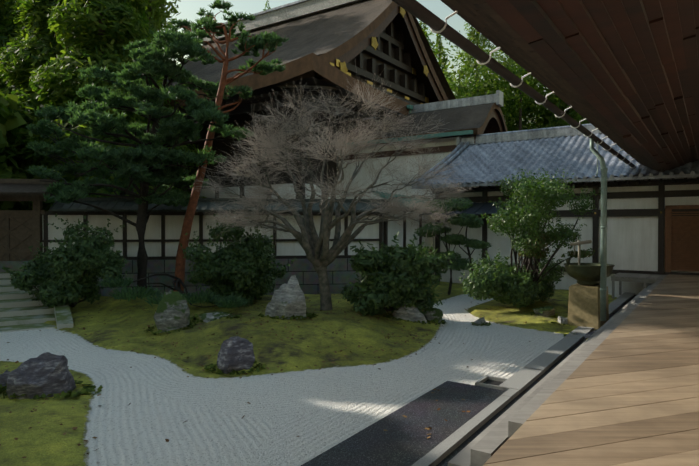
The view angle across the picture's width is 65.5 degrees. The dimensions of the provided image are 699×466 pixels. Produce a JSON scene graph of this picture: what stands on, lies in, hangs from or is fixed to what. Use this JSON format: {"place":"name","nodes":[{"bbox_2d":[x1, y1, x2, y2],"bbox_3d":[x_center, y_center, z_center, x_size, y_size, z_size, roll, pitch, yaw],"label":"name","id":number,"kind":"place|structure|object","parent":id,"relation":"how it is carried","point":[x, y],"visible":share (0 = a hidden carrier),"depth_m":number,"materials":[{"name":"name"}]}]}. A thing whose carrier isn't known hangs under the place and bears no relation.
{"place":"outdoors","nodes":[
{"label":"outdoors","id":0,"kind":"place"},
{"bbox_2d":[0,179,57,260],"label":"wooden gate","id":1,"kind":"object","parent":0,"point":[21,231],"visible":0.71,"depth_m":16.49,"materials":[{"name":"brown wood"}]},
{"bbox_2d":[0,0,270,210],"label":"forest","id":2,"kind":"object","parent":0,"point":[32,78],"visible":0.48,"depth_m":24.69,"materials":[{"name":"green plant"}]},
{"bbox_2d":[41,211,382,259],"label":"garden wall","id":3,"kind":"structure","parent":0,"point":[173,226],"depth_m":17.16,"materials":[{"name":"white paint"}]},
{"bbox_2d":[49,197,390,211],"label":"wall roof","id":4,"kind":"structure","parent":3,"relation":"on","point":[125,204],"depth_m":16.88,"materials":[{"name":"grey tile"}]},
{"bbox_2d":[202,0,364,44],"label":"roof ridge","id":5,"kind":"structure","parent":0,"point":[290,13],"depth_m":39.15,"materials":[{"name":"grey tile"}]},
{"bbox_2d":[204,0,308,29],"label":"roof ridge","id":6,"kind":"structure","parent":5,"relation":"on","point":[278,7],"depth_m":39.67,"materials":[{"name":"grey tile"}]},
{"bbox_2d":[0,281,620,465],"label":"garden ground","id":7,"kind":"structure","parent":0,"point":[316,410],"depth_m":8.38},
{"bbox_2d":[0,370,9,385],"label":"rock","id":8,"kind":"object","parent":7,"relation":"on","point":[4,377],"visible":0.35,"depth_m":7.49,"materials":[{"name":"grey stone"}]},
{"bbox_2d":[0,272,72,331],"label":"gate steps","id":9,"kind":"structure","parent":7,"relation":"on","point":[20,310],"depth_m":13.16,"materials":[{"name":"grey stone"}]},
{"bbox_2d":[6,352,75,399],"bbox_3d":[-4.223,2.110,7.450,0.737,0.964,0.848,0,1,15],"label":"rock","id":10,"kind":"object","parent":7,"relation":"on","point":[46,373],"visible":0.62,"depth_m":7.25,"materials":[{"name":"grey stone"}]},
{"bbox_2d":[2,214,128,307],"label":"shrub leaves","id":11,"kind":"object","parent":7,"relation":"on","point":[71,262],"visible":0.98,"depth_m":13.48,"materials":[{"name":"green plant"}]},
{"bbox_2d":[26,27,253,288],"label":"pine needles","id":12,"kind":"object","parent":7,"relation":"on","point":[157,61],"depth_m":14.63,"materials":[{"name":"green plant"}]},
{"bbox_2d":[153,290,189,332],"bbox_3d":[-3.672,1.817,11.268,0.761,1.268,0.490,-1,1,-39],"label":"mossy rock","id":13,"kind":"object","parent":7,"relation":"on","point":[172,312],"visible":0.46,"depth_m":11.15,"materials":[{"name":"grey stone"}]},
{"bbox_2d":[98,276,247,307],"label":"low ground plants","id":14,"kind":"object","parent":7,"relation":"on","point":[192,298],"visible":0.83,"depth_m":12.57,"materials":[{"name":"green plant"}]},
{"bbox_2d":[0,258,364,296],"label":"stone wall base","id":15,"kind":"object","parent":7,"relation":"on","point":[340,271],"visible":0.11,"depth_m":17.37,"materials":[{"name":"grey stone"}]},
{"bbox_2d":[199,311,232,322],"bbox_3d":[-2.815,1.838,11.809,0.484,0.277,0.904,1,1,38],"label":"flat rock","id":16,"kind":"object","parent":7,"relation":"on","point":[212,315],"visible":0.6,"depth_m":11.66,"materials":[{"name":"grey stone"}]},
{"bbox_2d":[163,0,289,291],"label":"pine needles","id":17,"kind":"object","parent":7,"relation":"on","point":[257,41],"depth_m":15.53,"materials":[{"name":"green plant"}]},
{"bbox_2d":[217,336,254,373],"bbox_3d":[-1.845,2.061,8.642,0.572,0.803,0.531,-1,1,-42],"label":"rock","id":18,"kind":"object","parent":7,"relation":"on","point":[235,353],"visible":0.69,"depth_m":8.52,"materials":[{"name":"grey stone"}]},
{"bbox_2d":[180,213,295,307],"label":"shrub leaves","id":19,"kind":"object","parent":7,"relation":"on","point":[246,269],"visible":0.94,"depth_m":13.61,"materials":[{"name":"green plant"}]},
{"bbox_2d":[0,293,568,461],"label":"fallen leaves","id":20,"kind":"object","parent":7,"relation":"on","point":[79,444],"visible":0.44,"depth_m":10.54,"materials":[{"name":"brown plant"}]},
{"bbox_2d":[265,275,305,318],"bbox_3d":[-1.393,1.597,11.755,0.929,1.400,0.562,0,1,4],"label":"tall rock","id":21,"kind":"object","parent":7,"relation":"on","point":[288,300],"visible":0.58,"depth_m":11.64,"materials":[{"name":"grey stone"}]},
{"bbox_2d":[0,312,587,399],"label":"moss tufts","id":22,"kind":"object","parent":7,"relation":"on","point":[85,390],"visible":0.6,"depth_m":8.72,"materials":[{"name":"green plant"}]},
{"bbox_2d":[24,191,581,311],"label":"shrub stems","id":23,"kind":"object","parent":7,"relation":"on","point":[527,263],"visible":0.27,"depth_m":14.55,"materials":[{"name":"brown plant"}]},
{"bbox_2d":[415,197,472,260],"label":"pruned tree leaves","id":24,"kind":"object","parent":23,"relation":"attached to","point":[456,239],"visible":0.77,"depth_m":16.87,"materials":[{"name":"green plant"}]},
{"bbox_2d":[481,168,600,255],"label":"light tree leaves","id":25,"kind":"object","parent":23,"relation":"attached to","point":[536,188],"visible":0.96,"depth_m":14.07,"materials":[{"name":"green plant"}]},
{"bbox_2d":[518,228,594,258],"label":"leaves","id":26,"kind":"object","parent":23,"relation":"attached to","point":[584,253],"visible":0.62,"depth_m":13.89,"materials":[{"name":"green plant"}]},
{"bbox_2d":[193,62,474,310],"bbox_3d":[-0.503,-0.975,12.495,6.979,5.692,5.269,0,1,12],"label":"maple","id":27,"kind":"object","parent":7,"relation":"on","point":[272,144],"depth_m":12.47,"materials":[{"name":"plant"}]},
{"bbox_2d":[341,231,455,315],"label":"shrub leaves","id":28,"kind":"object","parent":7,"relation":"on","point":[395,277],"visible":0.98,"depth_m":12.56,"materials":[{"name":"green plant"}]},
{"bbox_2d":[301,381,505,465],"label":"dark paving strip","id":29,"kind":"object","parent":7,"relation":"on","point":[403,441],"visible":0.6,"depth_m":6.00,"materials":[{"name":"black gravel"}]},
{"bbox_2d":[392,304,426,322],"bbox_3d":[1.415,1.952,12.730,0.835,0.636,0.542,0,1,30],"label":"rock","id":30,"kind":"object","parent":7,"relation":"on","point":[412,313],"visible":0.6,"depth_m":12.58,"materials":[{"name":"grey stone"}]},
{"bbox_2d":[423,307,442,322],"bbox_3d":[1.992,2.010,12.921,0.510,0.476,0.355,0,1,-6],"label":"rock","id":31,"kind":"object","parent":7,"relation":"on","point":[433,314],"visible":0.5,"depth_m":12.82,"materials":[{"name":"grey stone"}]},
{"bbox_2d":[446,213,491,270],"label":"pruned tree leaves","id":32,"kind":"object","parent":7,"relation":"on","point":[469,221],"visible":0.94,"depth_m":16.69,"materials":[{"name":"green plant"}]},
{"bbox_2d":[473,317,485,325],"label":"rock","id":33,"kind":"object","parent":7,"relation":"on","point":[479,321],"visible":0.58,"depth_m":12.60,"materials":[{"name":"grey stone"}]},
{"bbox_2d":[475,375,506,390],"bbox_3d":[2.098,2.205,7.813,0.440,0.150,0.460,1,1,34],"label":"drain frame","id":34,"kind":"object","parent":7,"relation":"on","point":[481,381],"visible":0.46,"depth_m":7.82,"materials":[{"name":"grey stone"}]},
{"bbox_2d":[483,380,502,385],"bbox_3d":[2.098,2.205,7.813,0.380,0.055,0.400,1,1,34],"label":"drain","id":35,"kind":"object","parent":34,"relation":"in","point":[493,382],"visible":0.21,"depth_m":7.91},
{"bbox_2d":[458,248,565,307],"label":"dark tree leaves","id":36,"kind":"object","parent":7,"relation":"on","point":[498,280],"visible":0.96,"depth_m":14.09,"materials":[{"name":"green plant"}]},
{"bbox_2d":[517,251,539,275],"bbox_3d":[5.288,1.269,16.096,0.800,1.450,0.040,1,1,34],"label":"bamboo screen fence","id":37,"kind":"object","parent":7,"relation":"on","point":[522,260],"depth_m":16.18,"materials":[{"name":"brown wood"}]},
{"bbox_2d":[436,295,635,465],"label":"gutter channel","id":38,"kind":"object","parent":7,"relation":"on","point":[456,451],"visible":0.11,"depth_m":6.74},
{"bbox_2d":[411,292,634,465],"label":"curb stone","id":39,"kind":"object","parent":38,"relation":"on","point":[522,379],"visible":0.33,"depth_m":7.64,"materials":[{"name":"stone"}]},
{"bbox_2d":[533,306,554,315],"bbox_3d":[4.722,2.020,13.240,0.506,0.449,0.403,0,1,30],"label":"rock","id":40,"kind":"object","parent":7,"relation":"on","point":[546,311],"visible":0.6,"depth_m":13.12,"materials":[{"name":"grey stone"}]},
{"bbox_2d":[558,316,567,324],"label":"rock","id":41,"kind":"object","parent":7,"relation":"on","point":[562,320],"visible":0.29,"depth_m":12.32,"materials":[{"name":"grey stone"}]},
{"bbox_2d":[568,284,608,329],"bbox_3d":[5.405,1.701,12.298,0.718,1.050,0.718,1,1,41],"label":"stone pedestal","id":42,"kind":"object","parent":7,"relation":"on","point":[583,305],"depth_m":12.04,"materials":[{"name":"beige stone"}]},
{"bbox_2d":[563,263,614,285],"bbox_3d":[5.405,0.941,12.288,1.060,0.470,1.060,0,1,-1],"label":"water basin","id":43,"kind":"object","parent":42,"relation":"on","point":[586,274],"visible":0.9,"depth_m":12.00,"materials":[{"name":"stone"}]},
{"bbox_2d":[570,240,591,264],"bbox_3d":[5.369,0.641,12.662,0.597,0.960,0.190,0,1,-27],"label":"water spout","id":44,"kind":"object","parent":43,"relation":"on","point":[579,243],"visible":0.9,"depth_m":12.64,"materials":[{"name":"beige wood"}]},
{"bbox_2d":[584,329,596,338],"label":"stone block","id":45,"kind":"structure","parent":7,"relation":"on","point":[587,335],"depth_m":10.96,"materials":[{"name":"grey stone"}]},
{"bbox_2d":[611,278,656,298],"bbox_3d":[9.151,1.730,17.127,1.425,0.700,1.600,1,1,34],"label":"platform frame","id":46,"kind":"object","parent":7,"relation":"on","point":[620,280],"visible":0.5,"depth_m":16.69,"materials":[{"name":"wood"}]},
{"bbox_2d":[611,273,666,279],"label":"platform slats","id":47,"kind":"object","parent":46,"relation":"on","point":[641,276],"visible":0.94,"depth_m":16.83,"materials":[{"name":"grey wood"}]},
{"bbox_2d":[151,0,547,126],"label":"sky","id":48,"kind":"structure","parent":0,"point":[189,9],"materials":[{"name":"white"}]},
{"bbox_2d":[346,21,425,103],"bbox_3d":[2.468,-12.003,35.124,0.450,6.321,16.875,1,1,34],"label":"lattice","id":49,"kind":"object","parent":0,"point":[391,56],"depth_m":35.27,"materials":[{"name":"brown wood"}]},
{"bbox_2d":[337,137,456,204],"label":"porch plaster walls","id":50,"kind":"structure","parent":0,"point":[350,168],"depth_m":28.30,"materials":[{"name":"white paint"}]},
{"bbox_2d":[383,206,433,256],"bbox_3d":[2.321,0.535,20.496,0.215,3.000,5.223,0,1,27],"label":"wall panel","id":51,"kind":"object","parent":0,"point":[394,227],"depth_m":19.69,"materials":[{"name":"white paint"}]},
{"bbox_2d":[372,191,441,210],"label":"corridor copper roof","id":52,"kind":"structure","parent":51,"relation":"on","point":[389,195],"depth_m":19.09,"materials":[{"name":"green metal"}]},
{"bbox_2d":[384,302,627,437],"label":"fallen leaves","id":53,"kind":"object","parent":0,"point":[428,428],"visible":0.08,"depth_m":6.59,"materials":[{"name":"brown plant"}]},
{"bbox_2d":[441,0,657,170],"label":"eave shingle courses","id":54,"kind":"object","parent":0,"point":[487,21],"visible":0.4,"depth_m":6.14,"materials":[{"name":"brown wood"}]},
{"bbox_2d":[485,0,698,172],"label":"eave soffit boards","id":55,"kind":"object","parent":54,"relation":"attached to","point":[628,70],"visible":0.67,"depth_m":6.23,"materials":[{"name":"brown wood"}]},
{"bbox_2d":[392,0,635,167],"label":"eave gutter","id":56,"kind":"object","parent":55,"relation":"attached to","point":[422,13],"visible":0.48,"depth_m":6.26,"materials":[{"name":"brown metal"}]},
{"bbox_2d":[430,11,637,167],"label":"gutter brackets","id":57,"kind":"object","parent":55,"relation":"attached to","point":[444,27],"visible":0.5,"depth_m":8.30,"materials":[{"name":"white"}]},
{"bbox_2d":[448,280,661,465],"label":"veranda edge beams","id":58,"kind":"structure","parent":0,"point":[485,445],"depth_m":5.32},
{"bbox_2d":[427,177,698,294],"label":"wall","id":59,"kind":"structure","parent":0,"point":[632,242],"depth_m":18.41,"materials":[{"name":"white paint"}]},
{"bbox_2d":[419,201,529,214],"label":"building pent roof","id":60,"kind":"structure","parent":59,"relation":"attached to","point":[484,208],"depth_m":20.23,"materials":[{"name":"grey tile"}]},
{"bbox_2d":[415,133,698,185],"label":"tile roof","id":61,"kind":"structure","parent":59,"relation":"on","point":[498,161],"depth_m":21.23,"materials":[{"name":"tile"}]},
{"bbox_2d":[412,124,698,188],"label":"building ridge tiles","id":62,"kind":"object","parent":61,"relation":"on","point":[463,142],"visible":0.69,"depth_m":23.29,"materials":[{"name":"grey tile"}]},
{"bbox_2d":[665,205,698,271],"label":"wooden door","id":63,"kind":"structure","parent":59,"relation":"attached to","point":[681,243],"depth_m":17.26,"materials":[{"name":"brown wood"}]},
{"bbox_2d":[590,138,607,320],"bbox_3d":[5.413,-0.085,11.941,0.321,3.970,0.486,0,1,-1],"label":"downpipe","id":64,"kind":"object","parent":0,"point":[603,253],"visible":0.98,"depth_m":11.73,"materials":[{"name":"green metal"}]},
{"bbox_3d":[-21.341,-2.968,16.924,10.031,7.831,26.680,0,1,-1],"label":"forest line","id":65,"kind":"object","parent":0,"visible":0},
{"bbox_2d":[0,92,32,209],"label":"broadleaf forest","id":66,"kind":"object","parent":65,"relation":"attached to","point":[12,121],"visible":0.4,"depth_m":22.69,"materials":[{"name":"green plant"}]},
{"label":"ground","id":67,"kind":"structure","parent":0,"visible":0},
{"bbox_2d":[179,104,356,198],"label":"hall walls","id":68,"kind":"structure","parent":67,"relation":"on","point":[220,147],"depth_m":29.64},
{"bbox_2d":[199,184,336,198],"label":"wall panels","id":69,"kind":"object","parent":68,"relation":"attached to","point":[203,192],"visible":0.15,"depth_m":28.92,"materials":[{"name":"white paint"}]},
{"bbox_2d":[166,0,455,104],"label":"thatch roof","id":70,"kind":"object","parent":68,"relation":"on","point":[319,34],"visible":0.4,"depth_m":35.12,"materials":[{"name":"brown wood"}]},
{"bbox_2d":[164,1,447,114],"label":"bargeboard","id":71,"kind":"object","parent":70,"relation":"attached to","point":[321,65],"visible":0.42,"depth_m":25.59,"materials":[{"name":"brown wood"}]},
{"bbox_2d":[407,105,412,113],"bbox_3d":[4.809,-5.070,32.014,0.220,3.899,5.702,1,1,34],"label":"hall copper gutter","id":72,"kind":"object","parent":71,"relation":"attached to","point":[409,107],"visible":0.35,"depth_m":29.68,"materials":[{"name":"teal metal"}]},
{"bbox_2d":[315,5,442,101],"bbox_3d":[3.264,-11.272,34.597,0.001,7.268,17.949,1,1,34],"label":"bargeboard","id":73,"kind":"object","parent":70,"relation":"attached to","point":[352,53],"visible":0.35,"depth_m":32.68,"materials":[{"name":"brown wood"}]},
{"bbox_2d":[317,6,428,103],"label":"gable ornaments","id":74,"kind":"object","parent":73,"relation":"attached to","point":[343,67],"visible":0.52,"depth_m":31.87},
{"bbox_2d":[177,10,444,120],"bbox_3d":[-3.273,-10.630,39.006,21.000,8.569,25.000,1,1,34],"label":"roof eave","id":75,"kind":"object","parent":68,"relation":"on","point":[260,96],"depth_m":27.58,"materials":[{"name":"brown wood"}]},
{"bbox_2d":[336,109,503,160],"bbox_3d":[3.953,-2.440,29.792,8.200,7.700,5.400,1,1,34],"label":"porch timber","id":76,"kind":"object","parent":75,"relation":"attached to","point":[494,124],"visible":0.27,"depth_m":27.94,"materials":[{"name":"wood"}]},
{"bbox_2d":[343,103,507,146],"bbox_3d":[4.160,-5.603,29.610,7.900,1.970,5.400,1,1,34],"label":"roof edge","id":77,"kind":"object","parent":76,"relation":"on","point":[478,131],"visible":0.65,"depth_m":26.48,"materials":[{"name":"brown wood"}]},
{"bbox_2d":[343,130,472,145],"bbox_3d":[2.710,-4.706,27.199,7.200,0.180,0.200,1,1,34],"label":"porch copper gutter","id":78,"kind":"object","parent":77,"relation":"attached to","point":[455,133],"visible":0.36,"depth_m":26.15,"materials":[{"name":"green metal"}]},
{"bbox_2d":[348,103,505,140],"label":"roof","id":79,"kind":"structure","parent":76,"relation":"on","point":[467,117],"depth_m":27.74,"materials":[{"name":"grey tile"}]},
{"bbox_2d":[363,90,502,119],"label":"porch ridge tiles","id":80,"kind":"object","parent":79,"relation":"on","point":[497,98],"visible":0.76,"depth_m":28.26,"materials":[{"name":"grey tile"}]},
{"bbox_2d":[54,0,568,137],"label":"forest trunks","id":81,"kind":"object","parent":67,"relation":"on","point":[519,116],"visible":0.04,"depth_m":49.74,"materials":[{"name":"brown"}]},
{"bbox_2d":[90,0,180,37],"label":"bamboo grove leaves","id":82,"kind":"object","parent":81,"relation":"on","point":[158,14],"visible":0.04,"depth_m":40.80,"materials":[{"name":"green plant"}]},
{"bbox_2d":[419,21,589,130],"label":"forest hill conifers","id":83,"kind":"object","parent":81,"relation":"attached to","point":[474,38],"visible":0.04,"depth_m":54.26,"materials":[{"name":"green plant"}]},
{"bbox_2d":[423,23,590,131],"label":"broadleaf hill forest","id":84,"kind":"object","parent":81,"relation":"attached to","point":[493,84],"visible":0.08,"depth_m":48.32,"materials":[{"name":"green plant"}]},
{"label":"veranda","id":85,"kind":"object","parent":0,"visible":0},
{"bbox_2d":[483,274,698,465],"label":"veranda floor","id":86,"kind":"structure","parent":85,"relation":"on","point":[625,392],"depth_m":4.80,"materials":[{"name":"brown wood"}]}
]}

